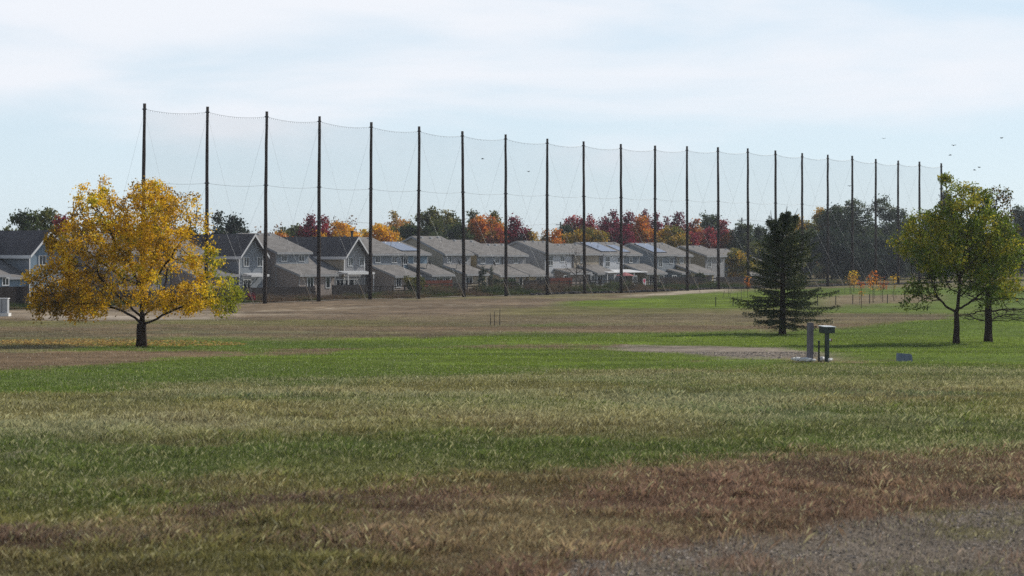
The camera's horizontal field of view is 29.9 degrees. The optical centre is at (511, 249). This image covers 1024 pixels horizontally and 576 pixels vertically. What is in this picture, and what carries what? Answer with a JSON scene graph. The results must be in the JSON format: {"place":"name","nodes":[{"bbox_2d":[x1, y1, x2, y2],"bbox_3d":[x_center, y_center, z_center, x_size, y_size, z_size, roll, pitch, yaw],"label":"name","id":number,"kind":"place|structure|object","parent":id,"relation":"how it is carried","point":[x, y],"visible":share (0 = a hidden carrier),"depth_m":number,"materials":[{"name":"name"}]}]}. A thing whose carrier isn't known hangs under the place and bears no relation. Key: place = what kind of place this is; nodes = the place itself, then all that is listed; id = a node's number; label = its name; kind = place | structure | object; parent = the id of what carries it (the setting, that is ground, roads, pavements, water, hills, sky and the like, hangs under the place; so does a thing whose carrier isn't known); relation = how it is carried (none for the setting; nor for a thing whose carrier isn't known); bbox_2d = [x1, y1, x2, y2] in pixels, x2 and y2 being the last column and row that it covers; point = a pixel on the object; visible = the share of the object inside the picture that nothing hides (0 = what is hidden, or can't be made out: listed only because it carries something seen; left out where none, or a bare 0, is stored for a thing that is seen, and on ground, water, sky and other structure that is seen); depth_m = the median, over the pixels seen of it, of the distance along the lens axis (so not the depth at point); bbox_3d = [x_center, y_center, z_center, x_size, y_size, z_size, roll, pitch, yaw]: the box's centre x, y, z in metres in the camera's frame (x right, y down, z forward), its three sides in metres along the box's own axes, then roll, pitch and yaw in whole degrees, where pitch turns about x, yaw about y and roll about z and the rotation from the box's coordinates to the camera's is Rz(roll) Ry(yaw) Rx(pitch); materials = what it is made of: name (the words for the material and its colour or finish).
{"place":"outdoors","nodes":[
{"label":"outdoors","id":0,"kind":"place"},
{"bbox_2d":[0,273,1023,575],"bbox_3d":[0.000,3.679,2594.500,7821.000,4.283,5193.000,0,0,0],"label":"ground","id":1,"kind":"structure","parent":0,"point":[692,305],"depth_m":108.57,"materials":[{"name":"green plant"}]},
{"bbox_2d":[0,298,10,315],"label":"utility cabinet","id":2,"kind":"object","parent":1,"relation":"on","point":[4,306],"visible":0.97,"depth_m":157.70,"materials":[{"name":"white metal"}]},
{"bbox_2d":[0,286,27,304],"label":"wooden fence","id":3,"kind":"object","parent":1,"relation":"on","point":[16,294],"visible":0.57,"depth_m":185.13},
{"bbox_2d":[6,207,43,229],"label":"leafy tree","id":4,"kind":"object","parent":1,"relation":"on","point":[23,220],"visible":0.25,"depth_m":240.45,"materials":[{"name":"green plant"}]},
{"bbox_2d":[0,229,69,302],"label":"house","id":5,"kind":"structure","parent":1,"relation":"on","point":[21,251],"depth_m":206.47,"materials":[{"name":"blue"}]},
{"bbox_2d":[32,206,61,229],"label":"leafy tree","id":6,"kind":"object","parent":1,"relation":"on","point":[47,213],"visible":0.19,"depth_m":248.04,"materials":[{"name":"green plant"}]},
{"bbox_2d":[58,233,162,290],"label":"house","id":7,"kind":"structure","parent":1,"relation":"on","point":[112,279],"depth_m":212.30,"materials":[{"name":"beige"}]},
{"bbox_2d":[0,338,246,346],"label":"fallen leaves","id":8,"kind":"object","parent":1,"relation":"on","point":[102,343],"visible":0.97,"depth_m":103.18,"materials":[{"name":"yellow plant"}]},
{"bbox_2d":[31,288,232,303],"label":"wooden fence","id":9,"kind":"object","parent":1,"relation":"on","point":[150,292],"visible":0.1,"depth_m":207.51,"materials":[{"name":"brown wood"}]},
{"bbox_2d":[20,174,248,346],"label":"yellow tree","id":10,"kind":"object","parent":1,"relation":"on","point":[164,208],"visible":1,"depth_m":99.04,"materials":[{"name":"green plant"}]},
{"bbox_2d":[103,103,180,302],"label":"net pole","id":11,"kind":"object","parent":1,"relation":"on","point":[144,108],"visible":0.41,"depth_m":188.74,"materials":[{"name":"metal"}]},
{"bbox_2d":[151,110,939,208],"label":"barrier net","id":12,"kind":"object","parent":11,"relation":"attached to","point":[521,143],"visible":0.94,"depth_m":230.99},
{"bbox_2d":[114,235,176,289],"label":"house","id":13,"kind":"structure","parent":1,"relation":"on","point":[163,280],"depth_m":219.40,"materials":[{"name":"grey"}]},
{"bbox_2d":[163,232,228,289],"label":"house","id":14,"kind":"structure","parent":1,"relation":"on","point":[179,277],"depth_m":220.16,"materials":[{"name":"beige"}]},
{"bbox_2d":[163,107,254,305],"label":"net pole","id":15,"kind":"object","parent":1,"relation":"on","point":[206,182],"visible":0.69,"depth_m":195.18,"materials":[{"name":"metal"}]},
{"bbox_2d":[209,210,228,233],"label":"evergreen tree","id":16,"kind":"object","parent":1,"relation":"on","point":[219,230],"visible":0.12,"depth_m":257.30,"materials":[{"name":"green plant"}]},
{"bbox_2d":[188,232,269,287],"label":"house","id":17,"kind":"structure","parent":1,"relation":"on","point":[251,249],"depth_m":229.93,"materials":[{"name":"grey wood"}]},
{"bbox_2d":[224,212,250,233],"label":"evergreen tree","id":18,"kind":"object","parent":1,"relation":"on","point":[234,226],"visible":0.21,"depth_m":259.60,"materials":[{"name":"green plant"}]},
{"bbox_2d":[226,111,312,303],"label":"net pole","id":19,"kind":"object","parent":1,"relation":"on","point":[265,220],"visible":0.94,"depth_m":201.47,"materials":[{"name":"metal"}]},
{"bbox_2d":[234,286,314,296],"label":"wooden fence","id":20,"kind":"object","parent":1,"relation":"on","point":[285,291],"visible":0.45,"depth_m":220.80,"materials":[{"name":"brown wood"}]},
{"bbox_2d":[237,233,338,295],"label":"house","id":21,"kind":"structure","parent":1,"relation":"on","point":[279,250],"depth_m":233.84,"materials":[{"name":"beige"}]},
{"bbox_2d":[294,213,322,236],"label":"maple tree","id":22,"kind":"object","parent":1,"relation":"on","point":[306,230],"visible":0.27,"depth_m":267.72,"materials":[{"name":"red plant"}]},
{"bbox_2d":[274,116,366,301],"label":"net pole","id":23,"kind":"object","parent":1,"relation":"on","point":[319,220],"visible":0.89,"depth_m":207.61,"materials":[{"name":"metal"}]},
{"bbox_2d":[315,214,333,236],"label":"maple tree","id":24,"kind":"object","parent":1,"relation":"on","point":[325,226],"visible":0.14,"depth_m":272.56,"materials":[{"name":"red plant"}]},
{"bbox_2d":[282,231,374,290],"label":"house","id":25,"kind":"structure","parent":1,"relation":"on","point":[345,268],"depth_m":243.74,"materials":[{"name":"grey"}]},
{"bbox_2d":[329,220,355,236],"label":"autumn tree","id":26,"kind":"object","parent":1,"relation":"on","point":[341,226],"visible":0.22,"depth_m":270.79,"materials":[{"name":"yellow plant"}]},
{"bbox_2d":[332,284,367,294],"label":"wooden fence","id":27,"kind":"object","parent":1,"relation":"on","point":[341,289],"visible":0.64,"depth_m":231.46,"materials":[{"name":"brown wood"}]},
{"bbox_2d":[325,122,417,299],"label":"net pole","id":28,"kind":"object","parent":1,"relation":"on","point":[370,228],"visible":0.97,"depth_m":213.83,"materials":[{"name":"metal"}]},
{"bbox_2d":[366,223,401,241],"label":"autumn tree","id":29,"kind":"object","parent":1,"relation":"on","point":[381,232],"visible":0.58,"depth_m":275.83,"materials":[{"name":"yellow plant"}]},
{"bbox_2d":[359,237,421,292],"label":"house","id":30,"kind":"structure","parent":1,"relation":"on","point":[394,273],"depth_m":246.59,"materials":[{"name":"beige"}]},
{"bbox_2d":[385,210,406,230],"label":"autumn tree","id":31,"kind":"object","parent":1,"relation":"on","point":[395,223],"visible":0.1,"depth_m":299.05,"materials":[{"name":"orange plant"}]},
{"bbox_2d":[393,220,422,239],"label":"leafy tree","id":32,"kind":"object","parent":1,"relation":"on","point":[409,231],"visible":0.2,"depth_m":289.41,"materials":[{"name":"green plant"}]},
{"bbox_2d":[403,275,427,291],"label":"garden shrub","id":33,"kind":"object","parent":1,"relation":"on","point":[409,281],"visible":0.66,"depth_m":238.60,"materials":[{"name":"green plant"}]},
{"bbox_2d":[383,241,454,291],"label":"house","id":34,"kind":"structure","parent":1,"relation":"on","point":[434,272],"depth_m":251.73,"materials":[{"name":"grey"}]},
{"bbox_2d":[375,126,465,299],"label":"net pole","id":35,"kind":"object","parent":1,"relation":"on","point":[418,234],"visible":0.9,"depth_m":220.00,"materials":[{"name":"metal"}]},
{"bbox_2d":[410,205,445,235],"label":"leafy tree","id":36,"kind":"object","parent":1,"relation":"on","point":[431,218],"visible":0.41,"depth_m":299.04,"materials":[{"name":"green plant"}]},
{"bbox_2d":[9,279,856,309],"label":"weeds","id":37,"kind":"object","parent":1,"relation":"on","point":[443,291],"visible":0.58,"depth_m":237.37,"materials":[{"name":"brown plant"}]},
{"bbox_2d":[401,236,489,288],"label":"house","id":38,"kind":"structure","parent":1,"relation":"on","point":[440,255],"depth_m":258.16,"materials":[{"name":"beige"}]},
{"bbox_2d":[441,209,461,229],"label":"leafy tree","id":39,"kind":"object","parent":1,"relation":"on","point":[448,218],"visible":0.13,"depth_m":308.53,"materials":[{"name":"green plant"}]},
{"bbox_2d":[438,222,474,239],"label":"leafy tree","id":40,"kind":"object","parent":1,"relation":"on","point":[452,232],"visible":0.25,"depth_m":293.29,"materials":[{"name":"green plant"}]},
{"bbox_2d":[420,131,510,296],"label":"net pole","id":41,"kind":"object","parent":1,"relation":"on","point":[463,219],"visible":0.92,"depth_m":226.21,"materials":[{"name":"metal"}]},
{"bbox_2d":[470,213,503,243],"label":"autumn tree","id":42,"kind":"object","parent":1,"relation":"on","point":[480,219],"visible":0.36,"depth_m":300.21,"materials":[{"name":"orange plant"}]},
{"bbox_2d":[449,240,528,285],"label":"house","id":43,"kind":"structure","parent":1,"relation":"on","point":[486,257],"depth_m":263.52,"materials":[{"name":"grey"}]},
{"bbox_2d":[479,226,509,243],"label":"maple tree","id":44,"kind":"object","parent":1,"relation":"on","point":[494,237],"visible":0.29,"depth_m":295.69,"materials":[{"name":"orange plant"}]},
{"bbox_2d":[466,134,552,296],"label":"net pole","id":45,"kind":"object","parent":1,"relation":"on","point":[505,224],"visible":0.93,"depth_m":232.26,"materials":[{"name":"metal"}]},
{"bbox_2d":[483,244,552,279],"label":"house","id":46,"kind":"structure","parent":1,"relation":"on","point":[517,259],"depth_m":268.14,"materials":[{"name":"grey"}]},
{"bbox_2d":[503,213,534,243],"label":"maple tree","id":47,"kind":"object","parent":1,"relation":"on","point":[513,231],"visible":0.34,"depth_m":302.82,"materials":[{"name":"red plant"}]},
{"bbox_2d":[507,234,592,286],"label":"house","id":48,"kind":"structure","parent":1,"relation":"on","point":[531,248],"depth_m":275.58,"materials":[{"name":"grey"}]},
{"bbox_2d":[508,139,593,295],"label":"net pole","id":49,"kind":"object","parent":1,"relation":"on","point":[547,231],"visible":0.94,"depth_m":238.45,"materials":[{"name":"metal"}]},
{"bbox_2d":[549,228,565,243],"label":"autumn tree","id":50,"kind":"object","parent":1,"relation":"on","point":[553,239],"visible":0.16,"depth_m":320.54,"materials":[{"name":"orange plant"}]},
{"bbox_2d":[561,215,587,232],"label":"maple tree","id":51,"kind":"object","parent":1,"relation":"on","point":[578,221],"visible":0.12,"depth_m":338.66,"materials":[{"name":"red plant"}]},
{"bbox_2d":[555,244,616,285],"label":"house","id":52,"kind":"structure","parent":1,"relation":"on","point":[598,271],"depth_m":280.63,"materials":[{"name":"beige"}]},
{"bbox_2d":[562,225,609,243],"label":"autumn tree","id":53,"kind":"object","parent":1,"relation":"on","point":[589,235],"visible":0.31,"depth_m":313.57,"materials":[{"name":"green plant"}]},
{"bbox_2d":[543,141,630,294],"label":"net pole","id":54,"kind":"object","parent":1,"relation":"on","point":[584,236],"visible":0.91,"depth_m":244.38,"materials":[{"name":"metal"}]},
{"bbox_2d":[572,242,627,282],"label":"house","id":55,"kind":"structure","parent":1,"relation":"on","point":[610,259],"depth_m":286.62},
{"bbox_2d":[597,209,625,241],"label":"maple tree","id":56,"kind":"object","parent":1,"relation":"on","point":[616,222],"visible":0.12,"depth_m":329.47,"materials":[{"name":"red plant"}]},
{"bbox_2d":[603,223,640,245],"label":"maple tree","id":57,"kind":"object","parent":1,"relation":"on","point":[615,234],"visible":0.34,"depth_m":320.43,"materials":[{"name":"red plant"}]},
{"bbox_2d":[580,144,666,293],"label":"net pole","id":58,"kind":"object","parent":1,"relation":"on","point":[621,249],"visible":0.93,"depth_m":250.52,"materials":[{"name":"metal"}]},
{"bbox_2d":[600,242,667,284],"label":"house","id":59,"kind":"structure","parent":1,"relation":"on","point":[632,260],"depth_m":289.02,"materials":[{"name":"stone"}]},
{"bbox_2d":[628,214,659,242],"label":"autumn tree","id":60,"kind":"object","parent":1,"relation":"on","point":[640,223],"visible":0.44,"depth_m":330.83,"materials":[{"name":"orange plant"}]},
{"bbox_2d":[624,243,690,276],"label":"house","id":61,"kind":"structure","parent":1,"relation":"on","point":[666,259],"depth_m":296.72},
{"bbox_2d":[616,146,700,292],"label":"net pole","id":62,"kind":"object","parent":1,"relation":"on","point":[655,247],"visible":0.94,"depth_m":256.51,"materials":[{"name":"metal"}]},
{"bbox_2d":[657,224,691,246],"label":"autumn tree","id":63,"kind":"object","parent":1,"relation":"on","point":[670,233],"visible":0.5,"depth_m":331.14,"materials":[{"name":"yellow plant"}]},
{"bbox_2d":[667,211,685,246],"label":"maple tree","id":64,"kind":"object","parent":1,"relation":"on","point":[677,216],"visible":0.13,"depth_m":348.84,"materials":[{"name":"red plant"}]},
{"bbox_2d":[640,277,716,285],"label":"wooden fence","id":65,"kind":"object","parent":1,"relation":"on","point":[670,279],"visible":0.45,"depth_m":278.69,"materials":[{"name":"brown wood"}]},
{"bbox_2d":[652,242,716,280],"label":"house","id":66,"kind":"structure","parent":1,"relation":"on","point":[680,263],"depth_m":300.04,"materials":[{"name":"grey"}]},
{"bbox_2d":[646,146,731,290],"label":"net pole","id":67,"kind":"object","parent":1,"relation":"on","point":[687,254],"visible":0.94,"depth_m":262.40,"materials":[{"name":"metal"}]},
{"bbox_2d":[682,218,709,246],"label":"maple tree","id":68,"kind":"object","parent":1,"relation":"on","point":[692,228],"visible":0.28,"depth_m":345.01,"materials":[{"name":"red plant"}]},
{"bbox_2d":[675,245,727,282],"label":"house","id":69,"kind":"structure","parent":1,"relation":"on","point":[704,257],"depth_m":307.29,"materials":[{"name":"grey"}]},
{"bbox_2d":[698,210,722,235],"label":"leafy tree","id":70,"kind":"object","parent":1,"relation":"on","point":[711,222],"visible":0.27,"depth_m":373.96,"materials":[{"name":"green plant"}]},
{"bbox_2d":[701,226,725,248],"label":"maple tree","id":71,"kind":"object","parent":1,"relation":"on","point":[711,242],"visible":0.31,"depth_m":344.76,"materials":[{"name":"red plant"}]},
{"bbox_2d":[680,147,754,288],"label":"net pole","id":72,"kind":"object","parent":1,"relation":"on","point":[718,243],"visible":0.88,"depth_m":268.39,"materials":[{"name":"metal"}]},
{"bbox_2d":[715,218,733,247],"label":"maple tree","id":73,"kind":"object","parent":1,"relation":"on","point":[725,230],"visible":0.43,"depth_m":349.06,"materials":[{"name":"red plant"}]},
{"bbox_2d":[711,248,761,276],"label":"house","id":74,"kind":"structure","parent":1,"relation":"on","point":[724,251],"depth_m":316.01,"materials":[{"name":"stone"}]},
{"bbox_2d":[723,248,753,276],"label":"autumn tree","id":75,"kind":"object","parent":1,"relation":"on","point":[734,259],"visible":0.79,"depth_m":312.19,"materials":[{"name":"yellow plant"}]},
{"bbox_2d":[723,221,761,251],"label":"leafy tree","id":76,"kind":"object","parent":1,"relation":"on","point":[740,238],"visible":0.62,"depth_m":345.97,"materials":[{"name":"green plant"}]},
{"bbox_2d":[720,276,765,283],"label":"wooden fence","id":77,"kind":"object","parent":1,"relation":"on","point":[734,278],"visible":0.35,"depth_m":293.45,"materials":[{"name":"brown wood"}]},
{"bbox_2d":[712,148,785,288],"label":"net pole","id":78,"kind":"object","parent":1,"relation":"on","point":[748,247],"visible":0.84,"depth_m":274.31,"materials":[{"name":"metal"}]},
{"bbox_2d":[732,237,769,277],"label":"leafy tree","id":79,"kind":"object","parent":1,"relation":"on","point":[754,249],"visible":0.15,"depth_m":319.62,"materials":[{"name":"green plant"}]},
{"bbox_2d":[752,223,769,247],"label":"leafy tree","id":80,"kind":"object","parent":1,"relation":"on","point":[758,231],"visible":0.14,"depth_m":354.86,"materials":[{"name":"green plant"}]},
{"bbox_2d":[524,279,1023,294],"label":"grass","id":81,"kind":"structure","parent":1,"relation":"on","point":[630,291],"depth_m":263.23,"materials":[{"name":"green plant"}]},
{"bbox_2d":[740,150,817,286],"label":"net pole","id":82,"kind":"object","parent":1,"relation":"on","point":[775,187],"visible":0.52,"depth_m":280.10,"materials":[{"name":"metal"}]},
{"bbox_2d":[731,209,839,334],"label":"spruce tree","id":83,"kind":"object","parent":1,"relation":"on","point":[785,223],"visible":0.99,"depth_m":118.67,"materials":[{"name":"green plant"}]},
{"bbox_2d":[558,352,1023,575],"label":"gravel","id":84,"kind":"structure","parent":1,"relation":"on","point":[822,533],"depth_m":11.90,"materials":[{"name":"gravel"}]},
{"bbox_2d":[785,213,818,273],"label":"autumn tree","id":85,"kind":"object","parent":1,"relation":"on","point":[806,225],"visible":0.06,"depth_m":370.20,"materials":[{"name":"green plant"}]},
{"bbox_2d":[788,227,822,279],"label":"leafy tree","id":86,"kind":"object","parent":1,"relation":"on","point":[812,268],"visible":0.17,"depth_m":352.93,"materials":[{"name":"green plant"}]},
{"bbox_2d":[807,323,813,361],"bbox_3d":[9.547,3.136,61.502,0.170,1.561,0.150,1,0,-20],"label":"timber post","id":87,"kind":"object","parent":1,"relation":"on","point":[810,333],"visible":0.71,"depth_m":61.44,"materials":[{"name":"grey wood"}]},
{"bbox_2d":[788,153,844,287],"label":"net pole","id":88,"kind":"object","parent":1,"relation":"on","point":[802,227],"visible":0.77,"depth_m":285.85,"materials":[{"name":"metal"}]},
{"bbox_2d":[811,206,835,277],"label":"autumn tree","id":89,"kind":"object","parent":1,"relation":"on","point":[821,272],"visible":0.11,"depth_m":380.33,"materials":[{"name":"green plant"}]},
{"bbox_2d":[818,325,834,361],"bbox_3d":[10.088,3.135,61.500,0.470,1.379,0.350,0,0,-25],"label":"metal box post","id":90,"kind":"object","parent":1,"relation":"on","point":[826,329],"visible":0.81,"depth_m":61.43,"materials":[{"name":"metal"}]},
{"bbox_2d":[789,155,869,286],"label":"net pole","id":91,"kind":"object","parent":1,"relation":"on","point":[827,246],"visible":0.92,"depth_m":291.65,"materials":[{"name":"metal"}]},
{"bbox_2d":[813,202,849,278],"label":"leafy tree","id":92,"kind":"object","parent":1,"relation":"on","point":[821,220],"visible":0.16,"depth_m":373.35,"materials":[{"name":"green plant"}]},
{"bbox_2d":[805,226,860,280],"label":"leafy tree","id":93,"kind":"object","parent":1,"relation":"on","point":[839,246],"visible":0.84,"depth_m":339.58,"materials":[{"name":"green plant"}]},
{"bbox_2d":[812,156,893,285],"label":"net pole","id":94,"kind":"object","parent":1,"relation":"on","point":[852,238],"visible":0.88,"depth_m":297.48,"materials":[{"name":"metal"}]},
{"bbox_2d":[823,197,884,271],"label":"leafy tree","id":95,"kind":"object","parent":1,"relation":"on","point":[835,219],"visible":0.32,"depth_m":365.85,"materials":[{"name":"green plant"}]},
{"bbox_2d":[829,230,887,280],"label":"evergreen tree","id":96,"kind":"object","parent":1,"relation":"on","point":[860,258],"visible":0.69,"depth_m":341.50,"materials":[{"name":"green plant"}]},
{"bbox_2d":[837,159,905,284],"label":"net pole","id":97,"kind":"object","parent":1,"relation":"on","point":[875,246],"visible":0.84,"depth_m":303.24,"materials":[{"name":"metal"}]},
{"bbox_2d":[857,193,909,269],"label":"leafy tree","id":98,"kind":"object","parent":1,"relation":"on","point":[890,216],"visible":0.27,"depth_m":381.21,"materials":[{"name":"green plant"}]},
{"bbox_2d":[863,234,915,279],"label":"evergreen tree","id":99,"kind":"object","parent":1,"relation":"on","point":[884,253],"visible":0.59,"depth_m":349.67,"materials":[{"name":"green plant"}]},
{"bbox_2d":[860,160,937,284],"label":"net pole","id":100,"kind":"object","parent":1,"relation":"on","point":[898,264],"visible":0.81,"depth_m":308.95,"materials":[{"name":"metal"}]},
{"bbox_2d":[885,162,957,279],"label":"net pole","id":101,"kind":"object","parent":1,"relation":"on","point":[919,206],"visible":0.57,"depth_m":314.62,"materials":[{"name":"metal"}]},
{"bbox_2d":[885,172,1023,343],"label":"green gold tree","id":102,"kind":"object","parent":1,"relation":"on","point":[931,264],"visible":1,"depth_m":103.43,"materials":[{"name":"green plant"}]},
{"bbox_2d":[952,184,1023,341],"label":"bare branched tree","id":103,"kind":"object","parent":1,"relation":"on","point":[988,335],"visible":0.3,"depth_m":106.86,"materials":[{"name":"green plant"}]},
{"bbox_2d":[997,204,1023,274],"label":"leafy tree","id":104,"kind":"object","parent":1,"relation":"on","point":[1018,209],"visible":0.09,"depth_m":425.29,"materials":[{"name":"green plant"}]},
{"bbox_2d":[0,0,1023,239],"label":"sky","id":105,"kind":"structure","parent":0,"point":[816,79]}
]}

